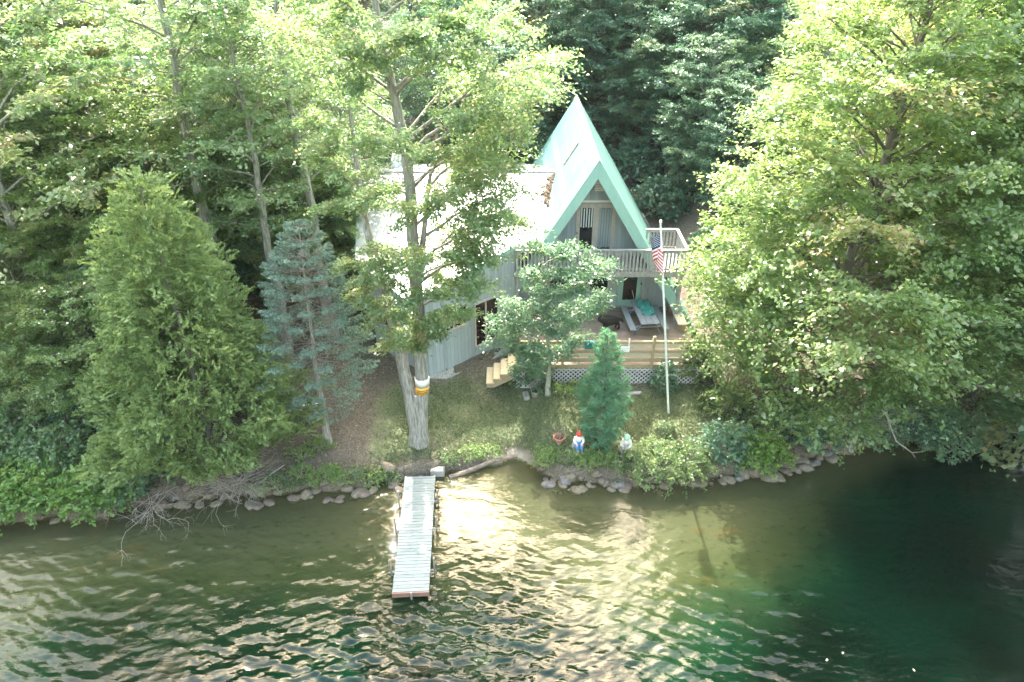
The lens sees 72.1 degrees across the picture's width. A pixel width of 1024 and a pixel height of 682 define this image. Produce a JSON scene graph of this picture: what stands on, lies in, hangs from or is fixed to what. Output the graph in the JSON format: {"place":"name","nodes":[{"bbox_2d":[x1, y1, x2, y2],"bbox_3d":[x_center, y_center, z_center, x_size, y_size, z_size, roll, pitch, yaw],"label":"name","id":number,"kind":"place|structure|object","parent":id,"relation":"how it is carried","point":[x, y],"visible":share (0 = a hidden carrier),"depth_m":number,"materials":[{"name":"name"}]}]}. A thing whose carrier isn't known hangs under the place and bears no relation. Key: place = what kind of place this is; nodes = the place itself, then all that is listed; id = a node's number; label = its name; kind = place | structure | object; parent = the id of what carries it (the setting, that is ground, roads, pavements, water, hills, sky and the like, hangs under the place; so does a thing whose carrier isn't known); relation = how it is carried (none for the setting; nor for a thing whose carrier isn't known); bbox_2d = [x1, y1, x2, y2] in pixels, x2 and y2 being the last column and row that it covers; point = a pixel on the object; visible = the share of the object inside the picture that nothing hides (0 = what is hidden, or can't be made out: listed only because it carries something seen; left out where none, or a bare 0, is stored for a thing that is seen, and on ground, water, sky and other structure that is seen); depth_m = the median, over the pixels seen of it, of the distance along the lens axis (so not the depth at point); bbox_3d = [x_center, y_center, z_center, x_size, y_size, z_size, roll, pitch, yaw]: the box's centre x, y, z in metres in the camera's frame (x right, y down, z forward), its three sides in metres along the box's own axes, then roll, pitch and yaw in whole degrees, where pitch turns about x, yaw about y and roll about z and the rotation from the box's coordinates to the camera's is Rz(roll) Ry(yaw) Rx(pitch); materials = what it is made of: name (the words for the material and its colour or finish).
{"place":"outdoors","nodes":[
{"label":"outdoors","id":0,"kind":"place"},
{"bbox_2d":[429,345,513,379],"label":"concrete path","id":1,"kind":"structure","parent":0,"point":[449,371],"depth_m":32.20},
{"bbox_2d":[0,422,1023,681],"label":"water","id":2,"kind":"structure","parent":0,"point":[902,564],"depth_m":23.79,"materials":[{"name":"liquid"}]},
{"bbox_2d":[0,0,1023,524],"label":"ground","id":3,"kind":"structure","parent":0,"point":[346,428],"depth_m":30.34,"materials":[{"name":"soil"}]},
{"bbox_2d":[0,404,49,476],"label":"shrub","id":4,"kind":"object","parent":3,"relation":"on","point":[11,426],"visible":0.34,"depth_m":26.80,"materials":[{"name":"green plant"}]},
{"bbox_2d":[0,466,52,535],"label":"fern clump","id":5,"kind":"object","parent":3,"relation":"on","point":[5,493],"visible":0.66,"depth_m":25.55,"materials":[{"name":"green plant"}]},
{"bbox_2d":[0,449,79,513],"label":"fern clump","id":6,"kind":"object","parent":3,"relation":"on","point":[35,480],"visible":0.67,"depth_m":25.96,"materials":[{"name":"green plant"}]},
{"bbox_2d":[0,4,84,311],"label":"ash tree","id":7,"kind":"object","parent":3,"relation":"on","point":[27,118],"visible":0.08,"depth_m":28.83,"materials":[{"name":"green plant"}]},
{"bbox_2d":[0,336,84,436],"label":"shrub","id":8,"kind":"object","parent":3,"relation":"on","point":[6,406],"visible":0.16,"depth_m":27.63,"materials":[{"name":"green plant"}]},
{"bbox_2d":[0,412,100,485],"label":"shrub","id":9,"kind":"object","parent":3,"relation":"on","point":[51,439],"visible":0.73,"depth_m":26.63,"materials":[{"name":"green plant"}]},
{"bbox_2d":[0,220,100,400],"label":"beech tree","id":10,"kind":"object","parent":3,"relation":"on","point":[34,266],"visible":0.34,"depth_m":26.72,"materials":[{"name":"green plant"}]},
{"bbox_2d":[0,284,102,425],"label":"beech tree","id":11,"kind":"object","parent":3,"relation":"on","point":[9,346],"visible":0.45,"depth_m":26.25,"materials":[{"name":"green plant"}]},
{"bbox_2d":[0,55,131,339],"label":"ash tree","id":12,"kind":"object","parent":3,"relation":"on","point":[7,70],"visible":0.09,"depth_m":28.07,"materials":[{"name":"green plant"}]},
{"bbox_2d":[0,0,155,217],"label":"tree","id":13,"kind":"object","parent":3,"relation":"on","point":[93,53],"visible":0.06,"depth_m":31.23,"materials":[{"name":"green plant"}]},
{"bbox_2d":[23,320,139,433],"bbox_3d":[-17.499,1.271,28.341,4.727,4.872,4.192,0,32,0],"label":"shrub","id":14,"kind":"object","parent":3,"relation":"on","point":[53,416],"visible":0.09,"depth_m":27.58,"materials":[{"name":"green plant"}]},
{"bbox_2d":[0,0,175,389],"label":"ash tree","id":15,"kind":"object","parent":3,"relation":"on","point":[73,192],"visible":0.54,"depth_m":26.09,"materials":[{"name":"green plant"}]},
{"bbox_2d":[0,267,177,422],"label":"beech tree","id":16,"kind":"object","parent":3,"relation":"on","point":[71,314],"visible":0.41,"depth_m":25.55,"materials":[{"name":"green plant"}]},
{"bbox_2d":[0,143,184,318],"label":"beech tree","id":17,"kind":"object","parent":3,"relation":"on","point":[59,219],"visible":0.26,"depth_m":27.03,"materials":[{"name":"green plant"}]},
{"bbox_2d":[41,460,144,526],"bbox_3d":[-15.700,5.517,26.152,3.693,2.053,2.638,0,32,0],"label":"fern clump","id":18,"kind":"object","parent":3,"relation":"on","point":[99,497],"visible":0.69,"depth_m":25.69,"materials":[{"name":"green plant"}]},
{"bbox_2d":[0,68,191,271],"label":"ash tree","id":19,"kind":"object","parent":3,"relation":"on","point":[104,165],"visible":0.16,"depth_m":28.38,"materials":[{"name":"green plant"}]},
{"bbox_2d":[0,0,212,242],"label":"ash tree","id":20,"kind":"object","parent":3,"relation":"on","point":[117,44],"visible":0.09,"depth_m":30.06,"materials":[{"name":"green plant"}]},
{"bbox_2d":[36,238,205,401],"bbox_3d":[-15.057,-0.344,28.322,6.375,7.526,6.576,-16,35,-25],"label":"beech tree","id":21,"kind":"object","parent":3,"relation":"on","point":[92,317],"visible":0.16,"depth_m":26.69,"materials":[{"name":"green plant"}]},
{"bbox_2d":[86,454,156,510],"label":"shrub","id":22,"kind":"object","parent":3,"relation":"on","point":[140,488],"visible":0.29,"depth_m":26.27,"materials":[{"name":"green plant"}]},
{"bbox_2d":[0,60,264,322],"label":"beech tree","id":23,"kind":"object","parent":3,"relation":"on","point":[170,146],"visible":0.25,"depth_m":28.30,"materials":[{"name":"green plant"}]},
{"bbox_2d":[93,406,192,491],"bbox_3d":[-14.151,3.803,27.074,3.278,3.145,2.970,16,35,25],"label":"shrub","id":24,"kind":"object","parent":3,"relation":"on","point":[158,472],"visible":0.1,"depth_m":26.71,"materials":[{"name":"green plant"}]},
{"bbox_2d":[83,0,213,187],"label":"ash tree","id":25,"kind":"object","parent":3,"relation":"on","point":[140,34],"visible":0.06,"depth_m":37.03,"materials":[{"name":"green plant"}]},
{"bbox_2d":[3,0,294,328],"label":"aspen tree","id":26,"kind":"object","parent":3,"relation":"on","point":[166,13],"visible":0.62,"depth_m":26.04,"materials":[{"name":"green plant"}]},
{"bbox_2d":[66,164,337,495],"bbox_3d":[-12.007,-0.317,25.285,9.936,12.149,8.054,0,32,0],"label":"cedar tree","id":27,"kind":"object","parent":3,"relation":"on","point":[205,282],"visible":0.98,"depth_m":24.29,"materials":[{"name":"green plant"}]},
{"bbox_2d":[103,0,301,216],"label":"ash tree","id":28,"kind":"object","parent":3,"relation":"on","point":[138,51],"visible":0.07,"depth_m":32.50,"materials":[{"name":"green plant"}]},
{"bbox_2d":[134,0,339,362],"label":"aspen tree","id":29,"kind":"object","parent":3,"relation":"on","point":[200,38],"visible":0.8,"depth_m":26.36,"materials":[{"name":"green plant"}]},
{"bbox_2d":[184,436,289,533],"bbox_3d":[-10.591,5.058,26.980,4.335,2.509,4.528,0,32,0],"label":"dead bush","id":30,"kind":"object","parent":3,"relation":"on","point":[232,479],"visible":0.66,"depth_m":26.87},
{"bbox_2d":[155,32,334,311],"bbox_3d":[-11.746,-6.886,32.338,7.429,13.866,7.332,2,32,3],"label":"ash tree","id":31,"kind":"object","parent":3,"relation":"on","point":[242,161],"visible":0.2,"depth_m":30.52,"materials":[{"name":"green plant"}]},
{"bbox_2d":[211,90,308,298],"bbox_3d":[-12.501,-6.759,34.469,5.094,10.922,4.829,18,36,26],"label":"hemlock tree","id":32,"kind":"object","parent":3,"relation":"on","point":[249,268],"visible":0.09,"depth_m":34.84,"materials":[{"name":"green plant"}]},
{"bbox_2d":[147,0,401,273],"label":"ash tree","id":33,"kind":"object","parent":3,"relation":"on","point":[323,193],"visible":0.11,"depth_m":33.09,"materials":[{"name":"green plant"}]},
{"bbox_2d":[174,0,392,339],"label":"aspen tree","id":34,"kind":"object","parent":3,"relation":"on","point":[309,11],"visible":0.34,"depth_m":27.77,"materials":[{"name":"green plant"}]},
{"bbox_2d":[208,127,386,309],"bbox_3d":[-9.795,-5.406,33.971,8.451,9.408,8.193,-11,33,-18],"label":"beech tree","id":35,"kind":"object","parent":3,"relation":"on","point":[351,229],"visible":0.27,"depth_m":32.45,"materials":[{"name":"green plant"}]},
{"bbox_2d":[281,442,314,463],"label":"bank plant","id":36,"kind":"object","parent":3,"relation":"on","point":[299,448],"visible":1,"depth_m":28.21,"materials":[{"name":"green plant"}]},
{"bbox_2d":[284,461,317,482],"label":"bank plant","id":37,"kind":"object","parent":3,"relation":"on","point":[294,472],"visible":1,"depth_m":27.55,"materials":[{"name":"green plant"}]},
{"bbox_2d":[246,219,380,445],"bbox_3d":[-7.535,0.088,26.613,5.166,9.864,4.848,0,32,0],"label":"blue spruce","id":38,"kind":"object","parent":3,"relation":"on","point":[292,265],"visible":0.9,"depth_m":25.46,"materials":[{"name":"grey plant"}]},
{"bbox_2d":[267,59,412,278],"bbox_3d":[-8.471,-8.287,36.103,7.899,11.827,8.975,1,32,1],"label":"ash tree","id":39,"kind":"object","parent":3,"relation":"on","point":[379,156],"visible":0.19,"depth_m":34.19,"materials":[{"name":"green plant"}]},
{"bbox_2d":[334,8,445,162],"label":"forest tree","id":40,"kind":"object","parent":3,"relation":"on","point":[405,92],"visible":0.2,"depth_m":45.17,"materials":[{"name":"green plant"}]},
{"bbox_2d":[362,0,460,80],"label":"tree","id":41,"kind":"object","parent":3,"relation":"on","point":[387,5],"visible":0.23,"depth_m":53.28,"materials":[{"name":"green plant"}]},
{"bbox_2d":[240,0,591,449],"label":"maple tree","id":42,"kind":"object","parent":3,"relation":"on","point":[413,257],"visible":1,"depth_m":22.08,"materials":[{"name":"green plant"}]},
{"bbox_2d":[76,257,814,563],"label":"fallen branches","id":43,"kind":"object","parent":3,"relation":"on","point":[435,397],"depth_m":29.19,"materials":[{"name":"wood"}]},
{"bbox_2d":[405,0,503,139],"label":"tree","id":44,"kind":"object","parent":3,"relation":"on","point":[423,13],"visible":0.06,"depth_m":45.91,"materials":[{"name":"green plant"}]},
{"bbox_2d":[405,0,559,163],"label":"forest tree","id":45,"kind":"object","parent":3,"relation":"on","point":[509,51],"visible":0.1,"depth_m":43.95,"materials":[{"name":"green plant"}]},
{"bbox_2d":[448,454,517,478],"bbox_3d":[-1.141,5.158,28.768,2.988,0.383,0.355,-13,34,-20],"label":"driftwood log","id":46,"kind":"object","parent":3,"relation":"on","point":[472,469],"visible":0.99,"depth_m":28.68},
{"bbox_2d":[0,427,970,528],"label":"lakebed","id":47,"kind":"structure","parent":3,"relation":"on","point":[67,523],"depth_m":27.69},
{"bbox_2d":[389,475,439,599],"bbox_3d":[-3.489,7.486,25.928,1.600,2.420,5.712,-2,32,-3],"label":"dock","id":48,"kind":"object","parent":47,"relation":"on","point":[412,571],"visible":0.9,"depth_m":25.12,"materials":[{"name":"grey wood"}]},
{"bbox_2d":[480,0,557,69],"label":"pine tree","id":49,"kind":"object","parent":3,"relation":"on","point":[528,1],"visible":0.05,"depth_m":48.32,"materials":[{"name":"green plant"}]},
{"bbox_2d":[355,95,695,375],"bbox_3d":[0.552,-6.004,36.228,17.100,9.380,16.427,0,32,0],"label":"cabin","id":50,"kind":"object","parent":3,"relation":"on","point":[592,202],"visible":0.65,"depth_m":33.15,"materials":[{"name":"white"}]},
{"bbox_2d":[474,294,498,347],"bbox_3d":[-1.172,-0.916,32.786,1.437,2.330,0.066,-24,39,-33],"label":"sliding door","id":51,"kind":"structure","parent":50,"relation":"in","point":[488,304],"depth_m":32.64,"materials":[{"name":"brown glass"}]},
{"bbox_2d":[533,172,554,206],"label":"roof leaf litter","id":52,"kind":"object","parent":50,"relation":"on","point":[546,193],"visible":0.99,"depth_m":35.15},
{"bbox_2d":[548,277,609,290],"bbox_3d":[3.304,-3.007,34.716,3.017,1.220,0.056,0,31,0],"label":"window","id":53,"kind":"structure","parent":50,"relation":"in","point":[606,283],"depth_m":34.82,"materials":[{"name":"black glass"}]},
{"bbox_2d":[575,203,615,255],"bbox_3d":[3.940,-5.230,33.309,1.950,2.670,0.134,0,31,0],"label":"balcony door","id":54,"kind":"structure","parent":50,"relation":"in","point":[595,222],"depth_m":33.22,"materials":[{"name":"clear glass"}]},
{"bbox_2d":[614,277,643,306],"bbox_3d":[5.824,-2.568,34.937,1.325,2.030,0.138,0,31,0],"label":"patio door","id":55,"kind":"structure","parent":50,"relation":"in","point":[624,297],"depth_m":34.98,"materials":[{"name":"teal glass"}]},
{"bbox_2d":[508,355,560,393],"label":"shrub","id":56,"kind":"object","parent":3,"relation":"on","point":[529,382],"visible":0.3,"depth_m":31.01,"materials":[{"name":"green plant"}]},
{"bbox_2d":[480,0,600,143],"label":"oak tree","id":57,"kind":"object","parent":3,"relation":"on","point":[563,34],"visible":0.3,"depth_m":45.64,"materials":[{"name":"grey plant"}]},
{"bbox_2d":[359,359,742,468],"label":"grass","id":58,"kind":"structure","parent":3,"relation":"on","point":[539,410],"depth_m":30.11,"materials":[{"name":"plant"}]},
{"bbox_2d":[479,230,626,395],"bbox_3d":[1.528,-0.721,28.899,5.952,7.942,3.016,0,32,0],"label":"magnolia tree","id":59,"kind":"object","parent":3,"relation":"on","point":[527,352],"visible":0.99,"depth_m":28.29,"materials":[{"name":"green plant"}]},
{"bbox_2d":[498,0,638,113],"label":"forest tree","id":60,"kind":"object","parent":3,"relation":"on","point":[591,25],"visible":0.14,"depth_m":47.88,"materials":[{"name":"green plant"}]},
{"bbox_2d":[486,307,705,387],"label":"deck","id":61,"kind":"structure","parent":3,"relation":"on","point":[647,347],"depth_m":31.43,"materials":[{"name":"wood"}]},
{"bbox_2d":[620,300,669,334],"bbox_3d":[6.330,-1.070,33.708,1.850,0.760,2.300,-2,32,-3],"label":"picnic table","id":62,"kind":"object","parent":61,"relation":"on","point":[649,320],"visible":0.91,"depth_m":33.20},
{"bbox_2d":[535,0,656,144],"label":"forest tree","id":63,"kind":"object","parent":3,"relation":"on","point":[621,104],"visible":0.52,"depth_m":46.69,"materials":[{"name":"green plant"}]},
{"bbox_2d":[572,327,633,450],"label":"pine sapling","id":64,"kind":"object","parent":3,"relation":"on","point":[608,385],"visible":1,"depth_m":27.23,"materials":[{"name":"green plant"}]},
{"bbox_2d":[552,0,668,127],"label":"oak tree","id":65,"kind":"object","parent":3,"relation":"on","point":[604,41],"visible":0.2,"depth_m":47.04,"materials":[{"name":"green plant"}]},
{"bbox_2d":[605,135,664,185],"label":"undergrowth bush","id":66,"kind":"object","parent":3,"relation":"on","point":[630,155],"visible":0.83,"depth_m":46.84,"materials":[{"name":"green plant"}]},
{"bbox_2d":[593,0,704,150],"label":"oak tree","id":67,"kind":"object","parent":3,"relation":"on","point":[639,103],"visible":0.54,"depth_m":45.79,"materials":[{"name":"green plant"}]},
{"bbox_2d":[659,220,669,413],"bbox_3d":[6.043,-0.562,27.761,1.652,9.182,0.139,-11,33,-18],"label":"flagpole","id":68,"kind":"object","parent":3,"relation":"on","point":[665,336],"visible":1,"depth_m":27.79,"materials":[{"name":"metal"}]},
{"bbox_2d":[650,234,662,274],"bbox_3d":[5.313,-3.179,25.849,0.621,1.656,0.244,0,32,0],"label":"flag","id":69,"kind":"object","parent":68,"relation":"attached to","point":[657,253],"visible":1,"depth_m":25.75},
{"bbox_2d":[647,357,682,393],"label":"shrub","id":70,"kind":"object","parent":3,"relation":"on","point":[660,378],"visible":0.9,"depth_m":30.67,"materials":[{"name":"green plant"}]},
{"bbox_2d":[631,170,699,222],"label":"undergrowth bush","id":71,"kind":"object","parent":3,"relation":"on","point":[673,190],"visible":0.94,"depth_m":43.99,"materials":[{"name":"green plant"}]},
{"bbox_2d":[613,434,721,499],"bbox_3d":[6.097,4.770,27.845,4.321,2.044,2.914,0,32,0],"label":"shrub","id":72,"kind":"object","parent":3,"relation":"on","point":[677,458],"visible":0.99,"depth_m":27.43,"materials":[{"name":"green plant"}]},
{"bbox_2d":[657,120,716,173],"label":"undergrowth bush","id":73,"kind":"object","parent":3,"relation":"on","point":[664,156],"visible":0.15,"depth_m":45.52,"materials":[{"name":"green plant"}]},
{"bbox_2d":[612,0,770,105],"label":"oak tree","id":74,"kind":"object","parent":3,"relation":"on","point":[643,24],"visible":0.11,"depth_m":45.13,"materials":[{"name":"green plant"}]},
{"bbox_2d":[671,332,723,387],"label":"shrub","id":75,"kind":"object","parent":3,"relation":"on","point":[688,363],"visible":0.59,"depth_m":30.82,"materials":[{"name":"green plant"}]},
{"bbox_2d":[646,0,758,139],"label":"oak tree","id":76,"kind":"object","parent":3,"relation":"on","point":[711,33],"visible":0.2,"depth_m":43.82,"materials":[{"name":"green plant"}]},
{"bbox_2d":[631,0,780,153],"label":"forest tree","id":77,"kind":"object","parent":3,"relation":"on","point":[729,29],"visible":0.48,"depth_m":42.48,"materials":[{"name":"green plant"}]},
{"bbox_2d":[649,31,765,192],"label":"oak tree","id":78,"kind":"object","parent":3,"relation":"on","point":[676,119],"visible":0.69,"depth_m":40.94,"materials":[{"name":"green plant"}]},
{"bbox_2d":[687,213,749,263],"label":"undergrowth bush","id":79,"kind":"object","parent":3,"relation":"on","point":[697,233],"visible":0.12,"depth_m":39.55,"materials":[{"name":"green plant"}]},
{"bbox_2d":[686,416,757,475],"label":"shrub","id":80,"kind":"object","parent":3,"relation":"on","point":[717,437],"visible":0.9,"depth_m":27.94,"materials":[{"name":"green plant"}]},
{"bbox_2d":[694,377,757,420],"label":"shrub","id":81,"kind":"object","parent":3,"relation":"on","point":[713,396],"visible":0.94,"depth_m":29.86,"materials":[{"name":"green plant"}]},
{"bbox_2d":[685,142,770,201],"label":"undergrowth bush","id":82,"kind":"object","parent":3,"relation":"on","point":[692,185],"visible":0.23,"depth_m":42.23,"materials":[{"name":"green plant"}]},
{"bbox_2d":[682,68,796,214],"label":"forest tree","id":83,"kind":"object","parent":3,"relation":"on","point":[711,137],"visible":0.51,"depth_m":39.38,"materials":[{"name":"green plant"}]},
{"bbox_2d":[635,0,849,119],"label":"forest tree","id":84,"kind":"object","parent":3,"relation":"on","point":[787,14],"visible":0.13,"depth_m":43.63,"materials":[{"name":"green plant"}]},
{"bbox_2d":[725,0,793,147],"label":"hemlock tree","id":85,"kind":"object","parent":3,"relation":"on","point":[770,36],"visible":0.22,"depth_m":42.38,"materials":[{"name":"green plant"}]},
{"bbox_2d":[729,428,800,477],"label":"shrub","id":86,"kind":"object","parent":3,"relation":"on","point":[771,447],"visible":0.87,"depth_m":27.89,"materials":[{"name":"green plant"}]},
{"bbox_2d":[742,395,806,440],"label":"shrub","id":87,"kind":"object","parent":3,"relation":"on","point":[755,422],"visible":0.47,"depth_m":29.29,"materials":[{"name":"green plant"}]},
{"bbox_2d":[736,0,861,178],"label":"ash tree","id":88,"kind":"object","parent":3,"relation":"on","point":[763,47],"visible":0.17,"depth_m":39.96,"materials":[{"name":"green plant"}]},
{"bbox_2d":[774,400,845,454],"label":"shrub","id":89,"kind":"object","parent":3,"relation":"on","point":[806,443],"visible":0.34,"depth_m":28.71,"materials":[{"name":"green plant"}]},
{"bbox_2d":[787,379,856,422],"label":"shrub","id":90,"kind":"object","parent":3,"relation":"on","point":[834,392],"visible":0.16,"depth_m":29.63,"materials":[{"name":"green plant"}]},
{"bbox_2d":[655,0,1023,465],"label":"maple tree","id":91,"kind":"object","parent":3,"relation":"on","point":[842,341],"visible":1,"depth_m":23.40,"materials":[{"name":"green plant"}]},
{"bbox_2d":[824,396,923,452],"bbox_3d":[13.978,2.971,28.650,4.184,3.904,4.060,-23,38,-33],"label":"shrub","id":92,"kind":"object","parent":3,"relation":"on","point":[849,449],"visible":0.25,"depth_m":28.61,"materials":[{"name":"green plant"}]},
{"bbox_2d":[847,412,911,454],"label":"shrub","id":93,"kind":"object","parent":3,"relation":"on","point":[900,438],"visible":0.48,"depth_m":29.43,"materials":[{"name":"green plant"}]},
{"bbox_2d":[787,0,1023,294],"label":"beech tree","id":94,"kind":"object","parent":3,"relation":"on","point":[826,64],"visible":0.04,"depth_m":33.15,"materials":[{"name":"green plant"}]},
{"bbox_2d":[870,379,967,453],"bbox_3d":[17.186,2.843,29.863,3.989,2.454,3.509,0,32,0],"label":"shrub","id":95,"kind":"object","parent":3,"relation":"on","point":[947,430],"visible":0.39,"depth_m":29.17,"materials":[{"name":"green plant"}]},
{"bbox_2d":[852,1,1023,209],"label":"ash tree","id":96,"kind":"object","parent":3,"relation":"on","point":[955,40],"visible":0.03,"depth_m":27.25,"materials":[{"name":"green plant"}]},
{"bbox_2d":[873,200,1023,380],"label":"beech tree","id":97,"kind":"object","parent":3,"relation":"on","point":[1013,362],"visible":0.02,"depth_m":28.83,"materials":[{"name":"green plant"}]},
{"bbox_2d":[877,0,1023,411],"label":"ash tree","id":98,"kind":"object","parent":3,"relation":"on","point":[1020,5],"visible":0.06,"depth_m":24.48,"materials":[{"name":"green plant"}]},
{"bbox_2d":[910,405,1011,465],"bbox_3d":[18.929,4.049,30.069,4.596,2.503,3.661,10,33,15],"label":"shrub","id":99,"kind":"object","parent":3,"relation":"on","point":[973,444],"visible":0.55,"depth_m":29.34,"materials":[{"name":"green plant"}]},
{"bbox_2d":[913,8,1023,383],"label":"ash tree","id":100,"kind":"object","parent":3,"relation":"on","point":[1009,86],"visible":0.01,"depth_m":26.01,"materials":[{"name":"green plant"}]},
{"bbox_2d":[932,84,1023,481],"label":"ash tree","id":101,"kind":"object","parent":3,"relation":"on","point":[1016,336],"visible":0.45,"depth_m":27.50,"materials":[{"name":"green plant"}]},
{"bbox_2d":[935,278,1023,408],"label":"beech tree","id":102,"kind":"object","parent":3,"relation":"on","point":[1001,382],"visible":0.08,"depth_m":29.69,"materials":[{"name":"green plant"}]},
{"bbox_2d":[966,392,1023,447],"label":"shrub","id":103,"kind":"object","parent":3,"relation":"on","point":[1011,433],"visible":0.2,"depth_m":30.32,"materials":[{"name":"green plant"}]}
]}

